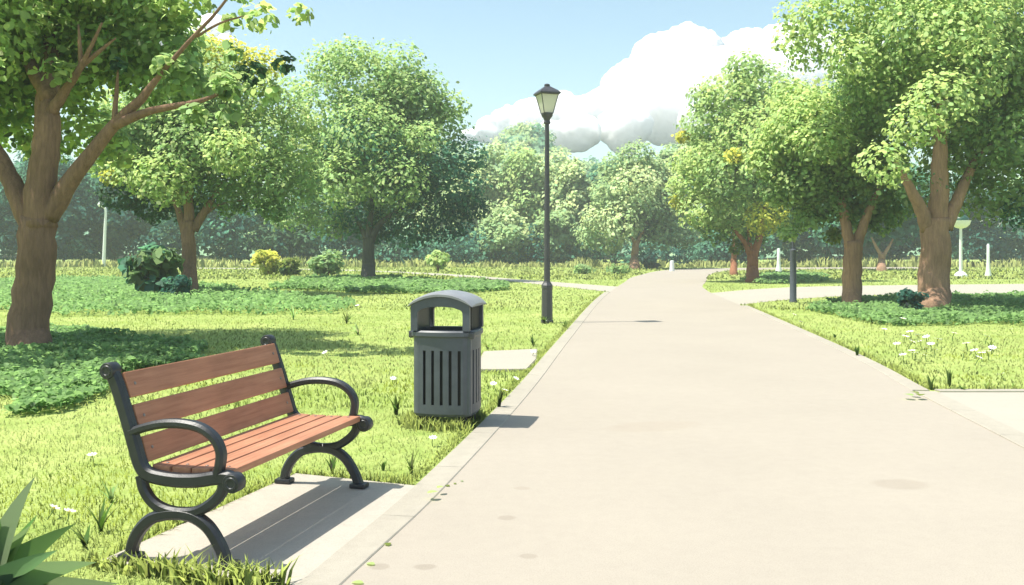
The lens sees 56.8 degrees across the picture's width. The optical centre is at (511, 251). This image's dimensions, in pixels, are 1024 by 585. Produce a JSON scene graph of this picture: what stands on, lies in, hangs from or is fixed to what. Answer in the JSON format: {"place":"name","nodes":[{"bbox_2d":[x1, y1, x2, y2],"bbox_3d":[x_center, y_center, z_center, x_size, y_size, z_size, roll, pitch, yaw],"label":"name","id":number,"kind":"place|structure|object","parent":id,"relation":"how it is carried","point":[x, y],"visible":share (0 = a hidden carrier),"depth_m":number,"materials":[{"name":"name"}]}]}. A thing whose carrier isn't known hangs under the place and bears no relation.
{"place":"outdoors","nodes":[
{"label":"outdoors","id":0,"kind":"place"},
{"bbox_2d":[159,13,238,55],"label":"cloud","id":1,"kind":"structure","parent":0,"point":[215,20],"depth_m":1788.57,"materials":[{"name":"white"}]},
{"bbox_2d":[102,473,414,584],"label":"pavement","id":2,"kind":"structure","parent":0,"point":[314,521],"depth_m":5.16,"materials":[{"name":"concrete"}]},
{"bbox_2d":[99,334,372,570],"bbox_3d":[-1.438,1.015,5.283,0.758,0.950,1.641,0,0,14],"label":"park bench","id":3,"kind":"object","parent":2,"relation":"on","point":[223,465],"visible":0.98,"depth_m":4.94,"materials":[{"name":"brown wood"}]},
{"bbox_2d":[201,268,616,291],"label":"side path","id":4,"kind":"structure","parent":0,"point":[593,287],"depth_m":45.46,"materials":[{"name":"beige concrete"}]},
{"bbox_2d":[481,349,536,371],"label":"pavement","id":5,"kind":"structure","parent":0,"point":[509,360],"depth_m":12.82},
{"bbox_2d":[0,130,1017,258],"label":"hills","id":6,"kind":"structure","parent":0,"point":[537,148],"depth_m":211.80,"materials":[{"name":"green plant"}]},
{"bbox_2d":[210,120,811,249],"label":"woodland","id":7,"kind":"object","parent":6,"relation":"on","point":[522,128],"visible":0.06,"depth_m":223.72,"materials":[{"name":"green plant"}]},
{"bbox_2d":[0,255,1023,584],"bbox_3d":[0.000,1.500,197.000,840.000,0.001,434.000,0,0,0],"label":"ground","id":8,"kind":"structure","parent":0,"point":[372,431],"depth_m":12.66,"materials":[{"name":"green plant"}]},
{"bbox_2d":[47,504,59,519],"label":"white flower","id":9,"kind":"object","parent":8,"relation":"on","point":[54,507],"visible":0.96,"depth_m":5.30,"materials":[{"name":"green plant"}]},
{"bbox_2d":[0,141,108,237],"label":"broadleaf tree","id":10,"kind":"object","parent":8,"relation":"on","point":[21,169],"visible":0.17,"depth_m":98.66,"materials":[{"name":"green plant"}]},
{"bbox_2d":[0,477,117,584],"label":"agave plant","id":11,"kind":"object","parent":8,"relation":"on","point":[22,564],"visible":1,"depth_m":3.85,"materials":[{"name":"green plant"}]},
{"bbox_2d":[64,508,75,523],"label":"white flower","id":12,"kind":"object","parent":8,"relation":"on","point":[69,510],"visible":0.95,"depth_m":5.21,"materials":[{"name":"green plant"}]},
{"bbox_2d":[70,525,94,547],"bbox_3d":[-2.160,1.444,4.779,0.122,0.112,0.128,0,0,-28],"label":"weed tuft","id":13,"kind":"object","parent":8,"relation":"on","point":[84,540],"visible":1,"depth_m":4.78,"materials":[{"name":"green plant"}]},
{"bbox_2d":[87,452,96,462],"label":"white flower","id":14,"kind":"object","parent":8,"relation":"on","point":[91,454],"visible":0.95,"depth_m":6.64,"materials":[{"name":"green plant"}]},
{"bbox_2d":[81,495,119,532],"bbox_3d":[-2.191,1.403,5.027,0.122,0.194,0.208,0,0,34],"label":"weed tuft","id":15,"kind":"object","parent":8,"relation":"on","point":[101,521],"visible":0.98,"depth_m":5.04,"materials":[{"name":"green plant"}]},
{"bbox_2d":[97,203,106,266],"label":"street lamp","id":16,"kind":"object","parent":8,"relation":"on","point":[104,239],"visible":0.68,"depth_m":88.61,"materials":[{"name":"white metal"}]},
{"bbox_2d":[0,322,207,413],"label":"ground cover","id":17,"kind":"object","parent":8,"relation":"on","point":[63,369],"visible":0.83,"depth_m":11.86,"materials":[{"name":"green plant"}]},
{"bbox_2d":[76,158,138,261],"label":"broadleaf tree","id":18,"kind":"object","parent":8,"relation":"on","point":[96,196],"visible":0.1,"depth_m":102.46,"materials":[{"name":"green plant"}]},
{"bbox_2d":[99,479,118,502],"bbox_3d":[-2.400,1.427,5.653,0.144,0.147,0.078,0,0,0],"label":"weed tuft","id":19,"kind":"object","parent":8,"relation":"on","point":[111,494],"visible":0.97,"depth_m":5.64,"materials":[{"name":"green plant"}]},
{"bbox_2d":[117,242,184,296],"bbox_3d":[-11.542,0.613,30.224,2.074,1.852,1.670,0,0,-17],"label":"shrub","id":20,"kind":"object","parent":8,"relation":"on","point":[145,268],"visible":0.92,"depth_m":29.82,"materials":[{"name":"green plant"}]},
{"bbox_2d":[0,0,313,345],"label":"broadleaf tree","id":21,"kind":"object","parent":8,"relation":"on","point":[51,51],"visible":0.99,"depth_m":14.08,"materials":[{"name":"green plant"}]},
{"bbox_2d":[155,274,192,298],"bbox_3d":[-10.413,1.153,29.114,1.151,0.880,0.840,0,0,11],"label":"shrub","id":22,"kind":"object","parent":8,"relation":"on","point":[178,283],"visible":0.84,"depth_m":28.91,"materials":[{"name":"green plant"}]},
{"bbox_2d":[0,274,355,314],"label":"ground cover","id":23,"kind":"object","parent":8,"relation":"on","point":[114,290],"visible":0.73,"depth_m":25.91,"materials":[{"name":"green plant"}]},
{"bbox_2d":[72,30,326,290],"bbox_3d":[-10.964,-3.021,32.821,8.014,9.646,6.377,0,0,35],"label":"broadleaf tree","id":24,"kind":"object","parent":8,"relation":"on","point":[175,161],"visible":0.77,"depth_m":31.88,"materials":[{"name":"green plant"}]},
{"bbox_2d":[250,249,280,275],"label":"shrub","id":25,"kind":"object","parent":8,"relation":"on","point":[267,258],"visible":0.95,"depth_m":58.05,"materials":[{"name":"yellow plant"}]},
{"bbox_2d":[275,257,301,275],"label":"shrub","id":26,"kind":"object","parent":8,"relation":"on","point":[287,266],"visible":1,"depth_m":57.94,"materials":[{"name":"green plant"}]},
{"bbox_2d":[288,303,299,319],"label":"weed tuft","id":27,"kind":"object","parent":8,"relation":"on","point":[293,313],"visible":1,"depth_m":20.72,"materials":[{"name":"green plant"}]},
{"bbox_2d":[306,249,344,275],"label":"shrub","id":28,"kind":"object","parent":8,"relation":"on","point":[327,263],"visible":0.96,"depth_m":57.81,"materials":[{"name":"green plant"}]},
{"bbox_2d":[324,457,337,473],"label":"weed tuft","id":29,"kind":"object","parent":8,"relation":"on","point":[332,463],"visible":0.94,"depth_m":6.38,"materials":[{"name":"green plant"}]},
{"bbox_2d":[341,310,352,323],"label":"weed tuft","id":30,"kind":"object","parent":8,"relation":"on","point":[346,319],"visible":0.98,"depth_m":19.61,"materials":[{"name":"green plant"}]},
{"bbox_2d":[352,324,364,334],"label":"weed tuft","id":31,"kind":"object","parent":8,"relation":"on","point":[356,329],"visible":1,"depth_m":16.91,"materials":[{"name":"green plant"}]},
{"bbox_2d":[244,33,492,276],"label":"broadleaf tree","id":32,"kind":"object","parent":8,"relation":"on","point":[361,153],"visible":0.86,"depth_m":45.79,"materials":[{"name":"green plant"}]},
{"bbox_2d":[379,461,386,470],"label":"weed tuft","id":33,"kind":"object","parent":8,"relation":"on","point":[383,465],"visible":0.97,"depth_m":6.46,"materials":[{"name":"green plant"}]},
{"bbox_2d":[268,273,509,293],"bbox_3d":[-5.307,1.329,41.823,10.540,0.506,17.254,0,0,0],"label":"ground cover","id":34,"kind":"object","parent":8,"relation":"on","point":[357,283],"visible":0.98,"depth_m":36.63,"materials":[{"name":"green plant"}]},
{"bbox_2d":[389,396,401,414],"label":"weed tuft","id":35,"kind":"object","parent":8,"relation":"on","point":[395,404],"visible":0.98,"depth_m":8.64,"materials":[{"name":"green plant"}]},
{"bbox_2d":[403,450,417,473],"bbox_3d":[-0.686,1.424,6.371,0.122,0.152,0.089,0,0,-42],"label":"weed tuft","id":36,"kind":"object","parent":8,"relation":"on","point":[410,464],"visible":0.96,"depth_m":6.38,"materials":[{"name":"green plant"}]},
{"bbox_2d":[425,250,449,271],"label":"shrub","id":37,"kind":"object","parent":8,"relation":"on","point":[438,259],"visible":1,"depth_m":68.80,"materials":[{"name":"green plant"}]},
{"bbox_2d":[410,191,478,256],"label":"broadleaf tree","id":38,"kind":"object","parent":8,"relation":"on","point":[443,225],"visible":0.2,"depth_m":106.25,"materials":[{"name":"green plant"}]},
{"bbox_2d":[407,290,486,425],"bbox_3d":[-0.562,0.922,8.244,0.593,1.166,0.580,0,0,11],"label":"litter bin","id":39,"kind":"object","parent":8,"relation":"on","point":[447,371],"visible":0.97,"depth_m":8.00,"materials":[{"name":"grey metal"}]},
{"bbox_2d":[297,292,608,584],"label":"kerb","id":40,"kind":"structure","parent":8,"relation":"on","point":[345,562],"depth_m":5.90,"materials":[{"name":"concrete"}]},
{"bbox_2d":[492,388,504,406],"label":"weed tuft","id":41,"kind":"object","parent":40,"relation":"on","point":[499,396],"visible":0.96,"depth_m":9.03,"materials":[{"name":"green plant"}]},
{"bbox_2d":[444,141,512,237],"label":"broadleaf tree","id":42,"kind":"object","parent":8,"relation":"on","point":[493,176],"visible":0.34,"depth_m":103.07,"materials":[{"name":"green plant"}]},
{"bbox_2d":[474,204,536,263],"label":"broadleaf tree","id":43,"kind":"object","parent":8,"relation":"on","point":[502,226],"visible":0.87,"depth_m":94.94,"materials":[{"name":"green plant"}]},
{"bbox_2d":[0,172,1023,262],"bbox_3d":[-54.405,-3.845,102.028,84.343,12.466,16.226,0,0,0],"label":"woodland","id":44,"kind":"object","parent":8,"relation":"on","point":[127,229],"visible":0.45,"depth_m":97.70,"materials":[{"name":"green plant"}]},
{"bbox_2d":[487,141,574,228],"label":"broadleaf tree","id":45,"kind":"object","parent":8,"relation":"on","point":[525,177],"visible":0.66,"depth_m":100.51,"materials":[{"name":"green plant"}]},
{"bbox_2d":[533,84,560,322],"bbox_3d":[0.734,-0.989,19.819,0.450,5.037,0.450,0,0,-18],"label":"street lamp","id":46,"kind":"object","parent":8,"relation":"on","point":[546,95],"visible":0.99,"depth_m":19.76,"materials":[{"name":"grey metal"}]},
{"bbox_2d":[337,220,760,265],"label":"undergrowth","id":47,"kind":"object","parent":8,"relation":"on","point":[707,251],"visible":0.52,"depth_m":94.83,"materials":[{"name":"green plant"}]},
{"bbox_2d":[532,209,581,262],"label":"broadleaf tree","id":48,"kind":"object","parent":8,"relation":"on","point":[563,225],"visible":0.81,"depth_m":94.32,"materials":[{"name":"green plant"}]},
{"bbox_2d":[542,158,602,234],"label":"broadleaf tree","id":49,"kind":"object","parent":8,"relation":"on","point":[571,181],"visible":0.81,"depth_m":98.56,"materials":[{"name":"green plant"}]},
{"bbox_2d":[573,263,596,273],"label":"shrub","id":50,"kind":"object","parent":8,"relation":"on","point":[582,268],"visible":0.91,"depth_m":61.86,"materials":[{"name":"green plant"}]},
{"bbox_2d":[586,157,623,263],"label":"broadleaf tree","id":51,"kind":"object","parent":8,"relation":"on","point":[594,171],"visible":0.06,"depth_m":103.65,"materials":[{"name":"green plant"}]},
{"bbox_2d":[606,263,631,273],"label":"shrub","id":52,"kind":"object","parent":8,"relation":"on","point":[613,269],"visible":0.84,"depth_m":61.85,"materials":[{"name":"green plant"}]},
{"bbox_2d":[572,136,701,269],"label":"broadleaf tree","id":53,"kind":"object","parent":8,"relation":"on","point":[634,205],"visible":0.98,"depth_m":79.92,"materials":[{"name":"green plant"}]},
{"bbox_2d":[636,252,660,269],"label":"shrub","id":54,"kind":"object","parent":8,"relation":"on","point":[648,260],"visible":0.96,"depth_m":77.28,"materials":[{"name":"green plant"}]},
{"bbox_2d":[657,149,689,262],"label":"broadleaf tree","id":55,"kind":"object","parent":8,"relation":"on","point":[665,154],"visible":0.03,"depth_m":105.08,"materials":[{"name":"green plant"}]},
{"bbox_2d":[660,136,694,261],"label":"broadleaf tree","id":56,"kind":"object","parent":8,"relation":"on","point":[677,148],"visible":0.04,"depth_m":112.20,"materials":[{"name":"green plant"}]},
{"bbox_2d":[699,191,775,275],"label":"broadleaf tree","id":57,"kind":"object","parent":8,"relation":"on","point":[733,267],"visible":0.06,"depth_m":59.06,"materials":[{"name":"green plant"}]},
{"bbox_2d":[664,48,811,282],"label":"broadleaf tree","id":58,"kind":"object","parent":8,"relation":"on","point":[712,162],"visible":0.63,"depth_m":45.75,"materials":[{"name":"green plant"}]},
{"bbox_2d":[775,248,781,271],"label":"bollard","id":59,"kind":"object","parent":8,"relation":"on","point":[778,267],"visible":0.74,"depth_m":66.43,"materials":[{"name":"white paint"}]},
{"bbox_2d":[739,270,831,283],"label":"ground cover","id":60,"kind":"object","parent":8,"relation":"on","point":[773,277],"visible":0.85,"depth_m":47.16,"materials":[{"name":"green plant"}]},
{"bbox_2d":[788,169,796,302],"bbox_3d":[8.261,-0.650,27.806,0.480,4.340,0.480,0,0,0],"label":"street lamp","id":61,"kind":"object","parent":8,"relation":"on","point":[793,290],"visible":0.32,"depth_m":27.73,"materials":[{"name":"grey metal"}]},
{"bbox_2d":[795,204,865,260],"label":"broadleaf tree","id":62,"kind":"object","parent":8,"relation":"on","point":[802,240],"visible":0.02,"depth_m":99.88,"materials":[{"name":"green plant"}]},
{"bbox_2d":[735,64,926,302],"bbox_3d":[8.950,-1.788,27.134,5.505,7.114,4.404,0,0,-37],"label":"broadleaf tree","id":63,"kind":"object","parent":8,"relation":"on","point":[816,151],"visible":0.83,"depth_m":26.38,"materials":[{"name":"green plant"}]},
{"bbox_2d":[741,305,929,390],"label":"kerb","id":64,"kind":"structure","parent":8,"relation":"on","point":[901,379],"depth_m":13.24,"materials":[{"name":"concrete"}]},
{"bbox_2d":[853,346,859,354],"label":"weed tuft","id":65,"kind":"object","parent":64,"relation":"on","point":[857,350],"visible":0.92,"depth_m":13.48,"materials":[{"name":"green plant"}]},
{"bbox_2d":[674,163,1023,263],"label":"woodland","id":66,"kind":"object","parent":8,"relation":"on","point":[976,239],"visible":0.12,"depth_m":99.55,"materials":[{"name":"green plant"}]},
{"bbox_2d":[807,170,930,270],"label":"broadleaf tree","id":67,"kind":"object","parent":8,"relation":"on","point":[910,225],"visible":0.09,"depth_m":74.48,"materials":[{"name":"green plant"}]},
{"bbox_2d":[769,0,1023,307],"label":"broadleaf tree","id":68,"kind":"object","parent":8,"relation":"on","point":[940,65],"visible":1,"depth_m":23.48,"materials":[{"name":"green plant"}]},
{"bbox_2d":[896,287,928,309],"bbox_3d":[9.375,1.188,22.145,0.719,0.694,0.874,0,0,23],"label":"shrub","id":69,"kind":"object","parent":8,"relation":"on","point":[908,298],"visible":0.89,"depth_m":21.99,"materials":[{"name":"green plant"}]},
{"bbox_2d":[805,290,1023,325],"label":"ground cover","id":70,"kind":"object","parent":8,"relation":"on","point":[960,308],"visible":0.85,"depth_m":21.74,"materials":[{"name":"green plant"}]},
{"bbox_2d":[884,162,952,260],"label":"broadleaf tree","id":71,"kind":"object","parent":8,"relation":"on","point":[898,258],"visible":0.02,"depth_m":102.60,"materials":[{"name":"green plant"}]},
{"bbox_2d":[926,373,937,389],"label":"weed tuft","id":72,"kind":"object","parent":8,"relation":"on","point":[930,383],"visible":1,"depth_m":10.23,"materials":[{"name":"green plant"}]},
{"bbox_2d":[945,367,952,388],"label":"weed tuft","id":73,"kind":"object","parent":8,"relation":"on","point":[949,375],"visible":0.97,"depth_m":10.28,"materials":[{"name":"green plant"}]},
{"bbox_2d":[954,215,970,276],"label":"street lamp","id":74,"kind":"object","parent":8,"relation":"on","point":[962,222],"visible":0.72,"depth_m":54.61,"materials":[{"name":"white metal"}]},
{"bbox_2d":[917,391,1023,447],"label":"kerb","id":75,"kind":"structure","parent":8,"relation":"on","point":[1011,434],"depth_m":8.43,"materials":[{"name":"concrete"}]},
{"bbox_2d":[934,389,1023,391],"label":"kerb","id":76,"kind":"structure","parent":8,"relation":"on","point":[979,390],"depth_m":10.08,"materials":[{"name":"concrete"}]},
{"bbox_2d":[985,244,991,275],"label":"bollard","id":77,"kind":"object","parent":8,"relation":"on","point":[988,272],"visible":0.81,"depth_m":56.38,"materials":[{"name":"white paint"}]},
{"bbox_2d":[0,255,1023,266],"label":"tall grass","id":78,"kind":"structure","parent":0,"point":[912,262],"depth_m":89.34,"materials":[{"name":"green plant"}]},
{"bbox_2d":[2,0,1023,222],"label":"sky","id":79,"kind":"structure","parent":0,"point":[500,53],"materials":[{"name":"blue"}]},
{"bbox_2d":[461,21,834,154],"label":"cloud","id":80,"kind":"structure","parent":0,"point":[642,90],"depth_m":1380.30,"materials":[{"name":"white"}]},
{"bbox_2d":[342,267,1023,584],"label":"path","id":81,"kind":"structure","parent":0,"point":[676,427],"depth_m":6.30,"materials":[{"name":"beige concrete"}]},
{"bbox_2d":[669,260,674,270],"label":"bollard","id":82,"kind":"object","parent":81,"relation":"on","point":[671,265],"visible":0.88,"depth_m":71.51,"materials":[{"name":"white paint"}]},
{"bbox_2d":[721,22,910,90],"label":"cloud","id":83,"kind":"structure","parent":0,"point":[753,38],"depth_m":1755.82,"materials":[{"name":"white"}]},
{"bbox_2d":[713,284,1023,304],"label":"side path","id":84,"kind":"structure","parent":0,"point":[739,297],"depth_m":35.25,"materials":[{"name":"beige concrete"}]},
{"bbox_2d":[939,392,1023,432],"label":"pavement","id":85,"kind":"structure","parent":0,"point":[1006,408],"depth_m":9.20,"materials":[{"name":"beige concrete"}]}
]}

